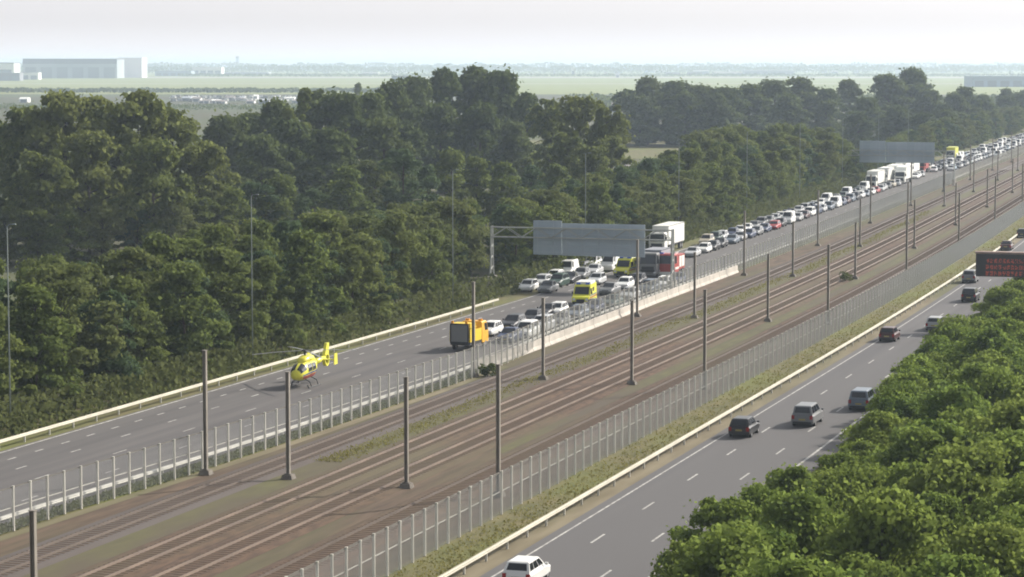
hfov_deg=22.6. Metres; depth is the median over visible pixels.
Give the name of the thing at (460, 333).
works truck
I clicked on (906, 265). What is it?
catenary mast
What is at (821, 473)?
young tree
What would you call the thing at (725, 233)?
estate car
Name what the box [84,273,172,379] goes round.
tree
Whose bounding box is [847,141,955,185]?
sign gantry
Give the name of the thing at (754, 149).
tree
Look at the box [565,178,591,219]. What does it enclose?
tree
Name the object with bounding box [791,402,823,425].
people carrier car
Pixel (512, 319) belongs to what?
estate car
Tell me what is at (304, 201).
tree
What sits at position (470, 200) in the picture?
tree
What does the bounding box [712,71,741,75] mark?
shed
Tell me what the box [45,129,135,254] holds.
tree
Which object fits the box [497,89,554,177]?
tree
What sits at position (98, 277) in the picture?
tree
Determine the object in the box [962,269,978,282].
suv car
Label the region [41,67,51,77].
door
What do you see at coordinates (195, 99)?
barn
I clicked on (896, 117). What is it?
tree
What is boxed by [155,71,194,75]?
shed
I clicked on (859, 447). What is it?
young tree
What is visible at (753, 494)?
young tree
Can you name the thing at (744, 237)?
catenary mast
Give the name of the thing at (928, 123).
tree
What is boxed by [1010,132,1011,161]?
catenary mast
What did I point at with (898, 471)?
young tree
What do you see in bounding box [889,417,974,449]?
young tree
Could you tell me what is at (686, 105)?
tree
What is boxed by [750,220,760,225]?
saloon car
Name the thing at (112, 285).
tree
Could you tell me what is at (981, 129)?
tree
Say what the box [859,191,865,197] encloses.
estate car
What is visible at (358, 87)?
tree
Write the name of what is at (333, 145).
tree
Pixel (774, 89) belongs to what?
tree
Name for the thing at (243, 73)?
shed
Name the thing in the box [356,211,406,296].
tree
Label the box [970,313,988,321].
young tree
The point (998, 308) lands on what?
young tree
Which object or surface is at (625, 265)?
ambulance
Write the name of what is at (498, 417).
catenary mast
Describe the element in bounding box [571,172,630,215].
tree
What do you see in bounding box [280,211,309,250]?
tree
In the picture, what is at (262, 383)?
lane marking
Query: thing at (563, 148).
tree
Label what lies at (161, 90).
treeline
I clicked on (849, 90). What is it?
tree
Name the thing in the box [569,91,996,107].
woodland
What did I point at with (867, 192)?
saloon car
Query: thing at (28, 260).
tree
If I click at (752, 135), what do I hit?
tree
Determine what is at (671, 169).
tree
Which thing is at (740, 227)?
saloon car
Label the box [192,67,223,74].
shed
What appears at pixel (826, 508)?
young tree
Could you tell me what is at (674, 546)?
young tree
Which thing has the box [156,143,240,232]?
tree
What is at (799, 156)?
tree
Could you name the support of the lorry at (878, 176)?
on the carriageway at (236, 402)
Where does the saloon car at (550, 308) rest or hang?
on the carriageway at (236, 402)
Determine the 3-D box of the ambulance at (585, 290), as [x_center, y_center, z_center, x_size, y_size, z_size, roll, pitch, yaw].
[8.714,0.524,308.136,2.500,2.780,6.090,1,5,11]
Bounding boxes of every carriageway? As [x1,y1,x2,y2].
[0,150,1020,522]
[480,238,1023,576]
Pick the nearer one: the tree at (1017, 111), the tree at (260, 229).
the tree at (260, 229)
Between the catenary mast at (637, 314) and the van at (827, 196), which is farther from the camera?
the van at (827, 196)
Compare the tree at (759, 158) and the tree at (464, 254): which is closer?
the tree at (464, 254)
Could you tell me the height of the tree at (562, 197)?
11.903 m
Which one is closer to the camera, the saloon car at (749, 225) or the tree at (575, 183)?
the tree at (575, 183)
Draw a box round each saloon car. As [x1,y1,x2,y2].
[496,327,519,342]
[537,280,558,292]
[537,303,555,313]
[565,271,580,283]
[588,263,603,273]
[599,282,620,294]
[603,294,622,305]
[685,246,700,256]
[715,237,728,247]
[725,234,739,243]
[735,231,746,240]
[736,225,746,230]
[742,223,752,227]
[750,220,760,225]
[760,223,771,231]
[842,196,850,203]
[862,190,869,196]
[873,186,880,192]
[912,173,919,178]
[1000,240,1013,249]
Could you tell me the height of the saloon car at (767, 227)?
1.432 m
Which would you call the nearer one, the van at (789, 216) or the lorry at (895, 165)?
the van at (789, 216)
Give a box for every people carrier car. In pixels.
[514,319,537,336]
[710,231,722,238]
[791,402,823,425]
[805,206,815,215]
[824,201,834,209]
[848,387,874,409]
[852,191,860,199]
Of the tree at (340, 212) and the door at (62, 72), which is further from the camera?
the door at (62, 72)
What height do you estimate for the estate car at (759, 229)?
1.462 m
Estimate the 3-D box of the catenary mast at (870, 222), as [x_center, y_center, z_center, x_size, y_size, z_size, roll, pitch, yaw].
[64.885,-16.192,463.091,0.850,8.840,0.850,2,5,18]
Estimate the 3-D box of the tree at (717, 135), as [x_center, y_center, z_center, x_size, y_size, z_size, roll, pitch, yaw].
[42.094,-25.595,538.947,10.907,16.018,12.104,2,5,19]
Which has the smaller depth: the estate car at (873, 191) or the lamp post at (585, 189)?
the lamp post at (585, 189)
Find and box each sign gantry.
[487,220,676,287]
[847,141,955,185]
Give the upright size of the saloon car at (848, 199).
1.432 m
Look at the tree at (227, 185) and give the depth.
385.89 m
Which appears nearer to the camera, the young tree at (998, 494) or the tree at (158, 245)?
the young tree at (998, 494)
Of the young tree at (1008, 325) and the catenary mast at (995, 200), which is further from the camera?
the catenary mast at (995, 200)
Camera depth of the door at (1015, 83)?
3064.22 m
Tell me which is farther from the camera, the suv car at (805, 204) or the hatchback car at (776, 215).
the suv car at (805, 204)
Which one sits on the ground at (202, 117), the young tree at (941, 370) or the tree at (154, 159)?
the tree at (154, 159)
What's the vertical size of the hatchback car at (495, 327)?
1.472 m
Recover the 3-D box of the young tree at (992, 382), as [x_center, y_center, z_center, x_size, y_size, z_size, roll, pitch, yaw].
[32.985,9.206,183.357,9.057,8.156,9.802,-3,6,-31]
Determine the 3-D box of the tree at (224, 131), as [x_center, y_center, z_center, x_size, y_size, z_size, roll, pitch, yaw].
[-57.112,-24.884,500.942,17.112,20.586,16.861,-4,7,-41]
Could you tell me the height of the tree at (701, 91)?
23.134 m
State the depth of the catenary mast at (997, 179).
631.58 m
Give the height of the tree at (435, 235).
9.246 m
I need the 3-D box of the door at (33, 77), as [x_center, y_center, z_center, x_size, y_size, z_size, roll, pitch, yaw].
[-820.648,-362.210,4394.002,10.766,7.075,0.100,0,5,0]
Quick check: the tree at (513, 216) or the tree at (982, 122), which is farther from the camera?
the tree at (982, 122)
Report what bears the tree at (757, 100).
on the meadow
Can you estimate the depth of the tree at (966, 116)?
928.18 m
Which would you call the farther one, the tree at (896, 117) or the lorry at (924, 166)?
the tree at (896, 117)
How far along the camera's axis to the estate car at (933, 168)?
681.11 m
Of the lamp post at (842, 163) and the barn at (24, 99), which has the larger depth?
the barn at (24, 99)
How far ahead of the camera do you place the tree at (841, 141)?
617.71 m
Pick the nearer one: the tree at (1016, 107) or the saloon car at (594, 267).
the saloon car at (594, 267)
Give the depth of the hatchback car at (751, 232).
424.81 m
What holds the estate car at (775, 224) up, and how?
on the carriageway at (236, 402)
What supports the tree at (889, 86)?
on the ground at (202, 117)
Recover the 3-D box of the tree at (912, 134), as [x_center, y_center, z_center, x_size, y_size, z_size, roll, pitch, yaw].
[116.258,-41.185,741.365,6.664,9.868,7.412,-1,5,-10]
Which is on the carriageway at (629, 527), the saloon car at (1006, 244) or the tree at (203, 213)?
the saloon car at (1006, 244)
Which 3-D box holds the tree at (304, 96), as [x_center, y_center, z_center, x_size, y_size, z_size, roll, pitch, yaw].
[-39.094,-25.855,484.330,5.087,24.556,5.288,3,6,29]
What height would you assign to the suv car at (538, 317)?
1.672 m
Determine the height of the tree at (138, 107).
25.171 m
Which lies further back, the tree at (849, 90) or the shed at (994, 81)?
the shed at (994, 81)
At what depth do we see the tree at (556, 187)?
419.50 m
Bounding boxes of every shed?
[0,73,22,80]
[20,72,41,79]
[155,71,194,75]
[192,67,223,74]
[224,72,270,74]
[391,76,417,80]
[665,72,680,74]
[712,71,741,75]
[741,70,794,74]
[964,76,1023,86]
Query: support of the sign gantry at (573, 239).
on the verge at (222, 383)
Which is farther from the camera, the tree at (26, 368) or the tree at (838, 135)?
the tree at (838, 135)
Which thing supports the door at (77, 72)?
in the hangar at (80, 68)
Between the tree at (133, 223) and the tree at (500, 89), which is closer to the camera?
the tree at (133, 223)
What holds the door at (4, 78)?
in the shed at (11, 76)
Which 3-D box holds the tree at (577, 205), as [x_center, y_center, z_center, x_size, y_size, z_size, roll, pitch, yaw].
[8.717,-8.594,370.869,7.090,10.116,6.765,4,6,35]
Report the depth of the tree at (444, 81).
642.08 m
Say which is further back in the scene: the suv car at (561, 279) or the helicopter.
the suv car at (561, 279)
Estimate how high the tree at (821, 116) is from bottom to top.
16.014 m
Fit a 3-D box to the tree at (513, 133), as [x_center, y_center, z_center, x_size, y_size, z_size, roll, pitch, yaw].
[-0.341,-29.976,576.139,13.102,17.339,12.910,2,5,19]
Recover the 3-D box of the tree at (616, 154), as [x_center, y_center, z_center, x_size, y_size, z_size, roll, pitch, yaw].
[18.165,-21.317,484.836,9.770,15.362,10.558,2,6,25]
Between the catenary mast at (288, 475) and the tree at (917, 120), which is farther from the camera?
the tree at (917, 120)
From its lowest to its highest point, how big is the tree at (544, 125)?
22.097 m
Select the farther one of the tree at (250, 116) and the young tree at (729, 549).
the tree at (250, 116)
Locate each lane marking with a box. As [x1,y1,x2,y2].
[0,173,957,516]
[491,241,1023,576]
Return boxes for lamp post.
[7,223,15,427]
[251,194,258,361]
[452,169,458,302]
[585,152,590,259]
[678,140,683,221]
[842,118,843,182]
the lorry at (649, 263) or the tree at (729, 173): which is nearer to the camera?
the lorry at (649, 263)
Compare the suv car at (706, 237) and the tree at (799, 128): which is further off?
the tree at (799, 128)
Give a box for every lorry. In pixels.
[639,247,670,276]
[647,221,683,247]
[864,169,884,186]
[877,166,893,184]
[887,164,902,179]
[893,165,912,183]
[912,163,919,172]
[918,163,928,171]
[945,146,957,157]
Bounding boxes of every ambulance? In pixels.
[572,279,596,304]
[613,257,639,276]
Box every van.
[560,259,579,271]
[600,256,619,269]
[781,210,795,223]
[819,193,832,200]
[830,196,841,207]
[840,186,852,192]
[858,181,869,189]
[956,155,962,160]
[994,150,1001,156]
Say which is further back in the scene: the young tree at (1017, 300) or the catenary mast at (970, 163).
the catenary mast at (970, 163)
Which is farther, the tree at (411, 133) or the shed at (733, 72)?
the shed at (733, 72)
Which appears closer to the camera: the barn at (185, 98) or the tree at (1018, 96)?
the tree at (1018, 96)
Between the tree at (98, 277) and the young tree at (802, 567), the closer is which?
the young tree at (802, 567)
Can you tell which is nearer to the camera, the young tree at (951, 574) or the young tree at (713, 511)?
the young tree at (951, 574)
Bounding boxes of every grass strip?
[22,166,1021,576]
[492,188,1023,452]
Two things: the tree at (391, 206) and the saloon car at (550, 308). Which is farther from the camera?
the tree at (391, 206)
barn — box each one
[19,97,30,101]
[182,96,191,100]
[192,97,201,101]
[203,99,210,102]
[246,100,255,102]
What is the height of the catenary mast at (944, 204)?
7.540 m
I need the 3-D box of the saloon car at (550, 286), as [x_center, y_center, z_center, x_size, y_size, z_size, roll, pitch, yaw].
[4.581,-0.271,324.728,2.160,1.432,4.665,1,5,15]
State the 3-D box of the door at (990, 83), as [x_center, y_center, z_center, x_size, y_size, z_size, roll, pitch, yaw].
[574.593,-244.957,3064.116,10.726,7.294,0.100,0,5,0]
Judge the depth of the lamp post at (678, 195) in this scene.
414.76 m
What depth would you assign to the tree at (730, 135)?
548.68 m
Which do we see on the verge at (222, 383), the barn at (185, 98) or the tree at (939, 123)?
the tree at (939, 123)
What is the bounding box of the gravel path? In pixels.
[0,366,509,540]
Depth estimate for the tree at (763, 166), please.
499.60 m
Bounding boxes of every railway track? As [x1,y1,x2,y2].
[0,159,1023,576]
[65,170,1021,576]
[139,178,1023,576]
[244,191,1023,576]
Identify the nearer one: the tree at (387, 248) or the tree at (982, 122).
the tree at (387, 248)
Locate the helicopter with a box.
[252,342,346,387]
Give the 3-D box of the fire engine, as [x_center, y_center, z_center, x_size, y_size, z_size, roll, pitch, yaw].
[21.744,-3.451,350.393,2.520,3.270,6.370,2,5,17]
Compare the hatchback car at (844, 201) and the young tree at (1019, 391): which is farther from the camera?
the hatchback car at (844, 201)
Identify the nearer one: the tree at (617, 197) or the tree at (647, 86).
the tree at (617, 197)
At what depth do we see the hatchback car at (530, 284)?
325.41 m
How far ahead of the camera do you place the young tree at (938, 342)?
219.49 m
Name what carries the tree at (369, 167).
on the ground at (202, 117)
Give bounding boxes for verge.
[0,129,1023,450]
[0,153,1020,535]
[380,216,1023,576]
[448,236,1023,576]
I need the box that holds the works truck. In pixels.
[450,318,488,348]
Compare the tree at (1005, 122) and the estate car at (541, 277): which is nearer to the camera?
the estate car at (541, 277)
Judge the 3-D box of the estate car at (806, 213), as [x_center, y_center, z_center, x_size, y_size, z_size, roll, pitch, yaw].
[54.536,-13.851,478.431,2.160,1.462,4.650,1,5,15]
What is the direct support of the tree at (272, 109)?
on the ground at (202, 117)
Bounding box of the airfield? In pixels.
[0,71,1023,94]
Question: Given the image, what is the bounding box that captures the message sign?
[975,251,1023,276]
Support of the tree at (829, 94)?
on the ground at (202, 117)
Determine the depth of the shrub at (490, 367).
237.26 m
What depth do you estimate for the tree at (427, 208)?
323.70 m
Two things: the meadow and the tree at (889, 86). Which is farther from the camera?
the tree at (889, 86)
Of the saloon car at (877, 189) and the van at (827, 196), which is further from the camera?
the saloon car at (877, 189)
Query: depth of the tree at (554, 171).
442.49 m
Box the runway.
[145,77,963,77]
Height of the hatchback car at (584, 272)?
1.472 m
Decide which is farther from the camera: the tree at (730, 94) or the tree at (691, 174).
the tree at (730, 94)
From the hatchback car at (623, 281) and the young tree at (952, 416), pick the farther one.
the hatchback car at (623, 281)
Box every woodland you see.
[0,61,1023,70]
[0,102,296,109]
[20,64,1023,73]
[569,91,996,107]
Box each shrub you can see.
[478,363,495,375]
[839,271,853,280]
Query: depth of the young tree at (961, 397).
171.33 m
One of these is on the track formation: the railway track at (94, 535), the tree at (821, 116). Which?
the railway track at (94, 535)
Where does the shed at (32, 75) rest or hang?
on the airfield
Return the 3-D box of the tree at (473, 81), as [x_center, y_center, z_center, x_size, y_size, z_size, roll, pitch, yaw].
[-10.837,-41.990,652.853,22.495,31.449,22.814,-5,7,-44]
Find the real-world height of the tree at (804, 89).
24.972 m
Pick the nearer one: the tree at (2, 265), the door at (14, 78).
the tree at (2, 265)
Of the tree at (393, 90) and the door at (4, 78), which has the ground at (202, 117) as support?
the tree at (393, 90)
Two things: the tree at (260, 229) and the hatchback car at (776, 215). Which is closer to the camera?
the tree at (260, 229)
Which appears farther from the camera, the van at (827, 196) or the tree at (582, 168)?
the van at (827, 196)
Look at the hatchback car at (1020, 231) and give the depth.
425.10 m
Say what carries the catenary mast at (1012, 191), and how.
on the track formation
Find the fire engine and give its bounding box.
[659,252,684,275]
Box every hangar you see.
[0,63,19,72]
[23,59,123,77]
[117,58,146,77]
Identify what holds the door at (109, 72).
in the hangar at (80, 68)
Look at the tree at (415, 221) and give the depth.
317.01 m
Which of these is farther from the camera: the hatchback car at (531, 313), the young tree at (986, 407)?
the hatchback car at (531, 313)
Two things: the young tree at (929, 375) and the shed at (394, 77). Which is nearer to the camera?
the young tree at (929, 375)
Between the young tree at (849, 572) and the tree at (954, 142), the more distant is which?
the tree at (954, 142)
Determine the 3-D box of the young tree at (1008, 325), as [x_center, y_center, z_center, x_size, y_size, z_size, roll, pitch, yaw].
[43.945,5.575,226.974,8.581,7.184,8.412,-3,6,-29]
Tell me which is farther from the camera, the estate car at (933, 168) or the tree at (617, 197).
the estate car at (933, 168)
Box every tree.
[0,105,73,238]
[0,119,21,199]
[0,149,82,258]
[0,211,26,263]
[0,257,14,371]
[0,278,22,400]
[0,280,86,411]
[0,301,40,416]
[1,264,76,391]
[5,261,131,399]
[7,89,122,245]
[9,206,66,257]
[11,253,50,345]
[12,252,113,377]
[41,209,101,263]
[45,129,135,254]
[67,108,134,229]
[68,262,109,377]
[73,204,129,263]
[75,244,167,370]
[77,259,109,332]
[77,288,144,394]
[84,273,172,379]
[91,88,197,243]
[91,246,146,322]
[107,139,196,247]
[114,210,152,250]
[121,107,217,231]
[131,229,199,361]
[134,245,174,322]
[139,200,201,242]
[142,256,234,373]
[148,236,218,332]
[152,258,232,364]
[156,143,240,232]
[175,222,242,301]
[179,196,238,243]
[181,109,254,202]
[182,227,205,314]
[198,246,270,357]
[199,222,251,341]
[205,180,244,235]
[217,186,259,252]
[219,108,264,176]
[220,233,297,321]
[223,217,276,287]
[224,255,309,350]
[229,129,297,222]
[233,249,293,335]
[238,217,294,309]
[239,179,283,234]
[241,96,297,181]
[252,172,297,247]
[255,117,326,217]
[267,219,324,311]
[272,226,351,342]
[278,241,347,326]
[280,105,297,181]
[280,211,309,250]
[290,207,364,315]
[291,86,351,171]
[291,124,371,212]
[293,187,330,220]
[296,87,312,191]
[311,86,373,190]
[313,244,391,324]
[314,166,385,217]
[316,208,363,312]
[325,209,348,284]
[325,232,401,319]
[335,213,402,287]
[345,159,396,211]
[347,211,374,234]
[348,86,416,199]
[353,82,361,96]
[354,113,415,207]
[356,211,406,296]
[359,78,432,167]
[364,238,410,316]
[370,147,443,229]
[370,209,430,301]
[381,201,422,271]
[381,207,432,287]
[388,123,436,194]
[395,70,458,159]
[398,228,459,300]
[399,233,455,306]
[404,200,469,286]
[407,164,442,201]
[415,97,471,191]
[419,146,472,201]
[419,195,494,282]
[428,64,476,149]
[441,215,483,274]
[445,154,504,218]
[451,201,496,275]
[452,62,509,167]
[454,99,516,189]
[461,196,485,244]
[464,63,541,166]
[477,161,531,226]
[478,203,549,277]
[483,198,532,256]
[485,118,539,189]
[486,202,530,269]
[487,197,509,245]
[489,197,538,254]
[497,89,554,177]
[512,164,552,198]
[520,205,576,270]
[522,97,564,173]
[523,188,548,245]
[524,189,584,260]
[536,130,587,189]
[536,162,571,190]
[540,198,572,260]
[547,93,605,170]
[553,182,580,207]
[556,184,584,218]
[563,194,586,257]
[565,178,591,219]
[568,180,631,223]
[570,144,612,178]
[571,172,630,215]
[572,167,593,179]
[581,104,635,171]
[581,180,622,223]
[586,182,645,223]
[593,135,636,172]
[598,169,616,179]
[604,182,639,223]
[609,88,634,142]
[610,75,675,144]
[610,165,640,213]
[615,166,641,183]
[617,93,663,145]
[621,186,660,236]
[625,162,639,168]
[632,170,653,200]
[634,179,680,231]
[636,157,672,217]
[636,175,679,228]
[638,156,672,185]
[646,77,697,144]
[646,171,679,224]
[649,538,709,576]
[650,495,767,576]
[655,90,707,146]
[655,149,682,169]
[657,154,685,184]
[660,163,689,210]
[663,519,829,576]
[667,169,706,222]
[669,175,710,235]
[673,168,728,224]
[675,147,706,193]
[677,129,717,160]
[678,81,716,133]
[686,139,701,149]
[691,92,747,131]
[694,166,742,221]
[697,83,752,125]
[700,140,748,183]
[701,159,737,213]
[702,129,731,153]
[703,126,741,156]
[703,145,737,172]
[714,516,799,576]
[717,124,742,151]
[718,158,758,208]
[719,165,753,219]
[722,170,755,211]
[729,124,758,149]
[730,80,772,139]
[731,547,853,576]
[733,146,756,184]
[734,478,791,522]
[736,162,758,205]
[740,462,848,515]
[743,128,760,150]
[743,143,759,157]
[744,153,778,203]
[745,76,803,128]
[749,161,775,208]
[752,150,794,203]
[754,481,875,561]
[755,130,768,152]
[759,487,847,547]
[762,123,788,145]
[762,136,798,185]
[764,91,810,133]
[773,161,795,198]
[775,122,795,141]
[775,144,801,184]
[775,148,801,191]
[784,75,823,128]
[785,136,818,174]
[790,122,806,136]
[791,145,816,190]
[796,153,812,193]
[798,482,960,576]
[799,133,817,162]
[799,148,824,189]
[803,129,820,152]
[805,85,849,135]
[807,140,845,185]
[809,100,847,136]
[809,152,831,187]
[809,461,889,515]
[811,126,850,146]
[811,464,842,508]
[812,446,878,509]
[819,139,849,179]
[821,132,848,173]
[821,149,841,172]
[822,407,904,469]
[831,77,874,128]
[831,437,888,469]
[832,550,909,576]
[835,144,860,181]
[835,568,877,576]
[836,137,856,173]
[841,94,888,139]
[841,109,876,148]
[851,152,867,180]
[852,147,877,177]
[854,73,915,133]
[859,418,956,481]
[864,359,949,409]
[864,379,922,421]
[871,104,913,140]
[872,352,954,396]
[873,512,959,566]
[874,394,925,421]
[876,370,934,399]
[878,458,959,495]
[883,354,938,408]
[885,66,942,129]
[886,137,900,163]
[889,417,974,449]
[890,416,916,448]
[891,135,904,141]
[892,437,1017,522]
[898,547,1003,576]
[905,129,919,141]
[906,565,964,576]
[907,87,941,130]
[907,112,941,137]
[908,381,992,432]
[911,334,967,370]
[913,125,937,159]
[913,321,971,355]
[913,483,972,543]
[917,126,941,155]
[922,313,970,340]
[923,347,960,379]
[926,120,936,145]
[927,406,984,433]
[931,91,972,118]
[931,120,952,153]
[933,129,947,155]
[933,427,1023,514]
[934,109,960,141]
[937,118,955,148]
[938,121,957,150]
[940,462,1023,552]
[941,510,1023,576]
[942,354,1023,381]
[944,325,1023,377]
[944,360,1022,410]
[945,125,964,145]
[948,348,1023,381]
[948,361,1020,388]
[949,124,969,150]
[950,119,980,148]
[956,84,983,113]
[956,426,1019,494]
[956,499,1023,576]
[959,118,980,147]
[959,391,1023,434]
[960,112,974,141]
[964,316,986,329]
[966,286,1023,317]
[967,325,982,331]
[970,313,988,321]
[970,332,1023,375]
[971,120,988,144]
[974,114,995,138]
[974,399,1001,417]
[975,94,998,111]
[977,120,989,141]
[977,301,1023,327]
[979,113,996,140]
[981,312,1023,346]
[983,278,1023,304]
[984,304,1007,318]
[984,309,1001,319]
[985,111,1005,132]
[985,471,1023,515]
[987,114,1007,135]
[988,117,1001,139]
[992,113,1004,134]
[994,86,1020,105]
[995,94,1019,107]
[995,382,1023,409]
[1002,110,1020,134]
[1003,108,1023,133]
[1003,114,1012,135]
[1005,292,1023,308]
[1005,378,1023,396]
[1011,277,1023,282]
[1012,90,1023,109]
[1013,106,1023,128]
[1014,109,1022,130]
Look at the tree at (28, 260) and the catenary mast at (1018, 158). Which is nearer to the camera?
the tree at (28, 260)
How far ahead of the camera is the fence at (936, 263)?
198.77 m
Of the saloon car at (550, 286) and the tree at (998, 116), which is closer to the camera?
the saloon car at (550, 286)
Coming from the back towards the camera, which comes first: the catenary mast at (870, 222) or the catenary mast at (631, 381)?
the catenary mast at (870, 222)
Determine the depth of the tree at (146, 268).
267.77 m
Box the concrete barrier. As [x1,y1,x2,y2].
[479,265,738,365]
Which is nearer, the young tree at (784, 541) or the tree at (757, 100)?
the young tree at (784, 541)
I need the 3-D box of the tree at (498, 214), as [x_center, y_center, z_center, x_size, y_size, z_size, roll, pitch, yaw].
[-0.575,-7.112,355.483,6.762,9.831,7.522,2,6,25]
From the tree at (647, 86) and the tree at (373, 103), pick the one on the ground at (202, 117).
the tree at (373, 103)
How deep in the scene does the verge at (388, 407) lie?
197.87 m
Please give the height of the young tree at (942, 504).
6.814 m
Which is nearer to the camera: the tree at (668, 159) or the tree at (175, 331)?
the tree at (175, 331)
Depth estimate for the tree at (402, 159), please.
414.51 m
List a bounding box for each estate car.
[502,313,526,326]
[535,273,550,284]
[567,304,588,317]
[578,260,588,266]
[620,286,635,299]
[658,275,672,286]
[718,230,728,237]
[752,225,763,234]
[769,220,780,229]
[795,212,803,220]
[800,210,809,218]
[816,198,825,203]
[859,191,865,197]
[867,187,875,194]
[894,179,900,185]
[925,316,945,329]
[930,166,937,171]
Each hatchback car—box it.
[487,320,503,336]
[502,555,550,576]
[519,278,538,291]
[525,308,540,318]
[548,269,563,275]
[552,301,568,311]
[553,310,570,324]
[575,266,590,278]
[587,298,603,311]
[588,272,606,284]
[616,276,634,287]
[632,272,646,283]
[697,242,711,252]
[708,240,720,250]
[728,227,738,233]
[728,415,759,436]
[746,228,755,237]
[766,215,774,222]
[771,213,780,219]
[776,217,786,226]
[794,205,804,211]
[819,204,826,211]
[842,198,846,205]
[877,184,884,191]
[879,326,900,341]
[884,182,891,188]
[947,165,953,170]
[1016,228,1023,237]
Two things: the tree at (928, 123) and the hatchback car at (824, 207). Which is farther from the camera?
the tree at (928, 123)
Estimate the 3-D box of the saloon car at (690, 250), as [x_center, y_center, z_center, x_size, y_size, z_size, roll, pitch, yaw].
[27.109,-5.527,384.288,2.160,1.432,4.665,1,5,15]
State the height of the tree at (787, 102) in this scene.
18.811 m
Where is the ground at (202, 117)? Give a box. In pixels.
[0,67,1020,502]
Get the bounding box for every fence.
[0,145,1023,530]
[284,201,1023,576]
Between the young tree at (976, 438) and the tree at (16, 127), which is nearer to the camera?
the young tree at (976, 438)
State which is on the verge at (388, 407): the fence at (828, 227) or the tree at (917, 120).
the fence at (828, 227)
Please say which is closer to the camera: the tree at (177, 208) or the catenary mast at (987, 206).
the tree at (177, 208)
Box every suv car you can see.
[534,314,553,330]
[549,272,569,286]
[586,256,601,263]
[639,278,656,292]
[699,233,714,243]
[756,216,767,222]
[800,203,810,208]
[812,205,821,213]
[846,193,855,201]
[888,180,895,186]
[961,287,979,301]
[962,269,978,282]
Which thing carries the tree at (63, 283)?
on the ground at (202, 117)
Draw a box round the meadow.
[358,140,702,160]
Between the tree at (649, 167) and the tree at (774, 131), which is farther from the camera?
the tree at (774, 131)
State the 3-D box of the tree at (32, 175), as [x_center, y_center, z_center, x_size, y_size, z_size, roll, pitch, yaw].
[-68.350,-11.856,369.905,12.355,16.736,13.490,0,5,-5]
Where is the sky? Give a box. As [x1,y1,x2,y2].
[0,0,1023,67]
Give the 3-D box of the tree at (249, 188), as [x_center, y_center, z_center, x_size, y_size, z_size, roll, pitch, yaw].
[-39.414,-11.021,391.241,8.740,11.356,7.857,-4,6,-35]
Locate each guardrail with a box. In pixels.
[0,151,1020,521]
[0,298,498,442]
[438,234,1018,576]
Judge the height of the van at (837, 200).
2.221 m
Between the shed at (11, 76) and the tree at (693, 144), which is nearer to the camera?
the tree at (693, 144)
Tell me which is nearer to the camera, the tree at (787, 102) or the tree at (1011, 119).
the tree at (787, 102)
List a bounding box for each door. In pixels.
[0,70,10,72]
[2,76,8,80]
[11,76,17,80]
[25,67,35,71]
[31,75,36,79]
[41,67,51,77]
[57,67,67,77]
[72,67,82,77]
[88,67,98,77]
[104,67,114,77]
[975,81,983,86]
[988,81,996,86]
[1000,81,1008,86]
[1013,81,1021,86]
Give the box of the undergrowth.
[0,164,888,438]
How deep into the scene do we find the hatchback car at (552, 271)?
341.00 m
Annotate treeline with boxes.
[0,87,379,92]
[177,73,1023,76]
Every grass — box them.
[0,365,486,534]
[309,210,930,461]
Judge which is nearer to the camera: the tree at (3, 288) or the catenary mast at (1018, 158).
the tree at (3, 288)
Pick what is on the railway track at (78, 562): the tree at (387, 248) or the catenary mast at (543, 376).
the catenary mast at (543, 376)
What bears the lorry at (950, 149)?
on the carriageway at (236, 402)
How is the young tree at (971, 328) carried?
on the verge
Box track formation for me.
[0,154,1023,576]
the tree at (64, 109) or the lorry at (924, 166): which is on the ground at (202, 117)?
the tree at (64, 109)
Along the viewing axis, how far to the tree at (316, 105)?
520.70 m
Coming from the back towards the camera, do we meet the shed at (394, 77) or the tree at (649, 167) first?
the shed at (394, 77)
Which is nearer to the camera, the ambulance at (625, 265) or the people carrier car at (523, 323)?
the people carrier car at (523, 323)
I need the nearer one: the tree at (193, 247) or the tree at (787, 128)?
the tree at (193, 247)
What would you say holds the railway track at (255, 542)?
on the track formation
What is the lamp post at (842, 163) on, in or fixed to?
on the verge at (222, 383)
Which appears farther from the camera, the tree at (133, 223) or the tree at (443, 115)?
the tree at (443, 115)
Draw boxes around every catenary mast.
[28,509,37,576]
[198,350,213,475]
[281,371,295,479]
[399,377,413,488]
[469,282,478,376]
[494,364,505,497]
[538,298,548,379]
[627,300,636,384]
[634,239,640,316]
[690,252,698,318]
[701,289,709,389]
[740,211,747,275]
[764,254,771,321]
[789,221,795,276]
[815,190,820,245]
[824,244,831,324]
[852,222,858,278]
[857,199,862,246]
[868,175,872,223]
[904,214,909,281]
[905,182,909,223]
[909,162,912,205]
[911,200,916,248]
[941,152,945,191]
[942,169,945,206]
[953,183,957,225]
[958,192,960,240]
[968,144,971,179]
[972,159,975,191]
[985,169,988,207]
[991,138,993,170]
[994,176,996,218]
[996,150,998,180]
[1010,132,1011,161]
[1010,159,1013,192]
[1016,143,1019,170]
[1022,164,1023,201]
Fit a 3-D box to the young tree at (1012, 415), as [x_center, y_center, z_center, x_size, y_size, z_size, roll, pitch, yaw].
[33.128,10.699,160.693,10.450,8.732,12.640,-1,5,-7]

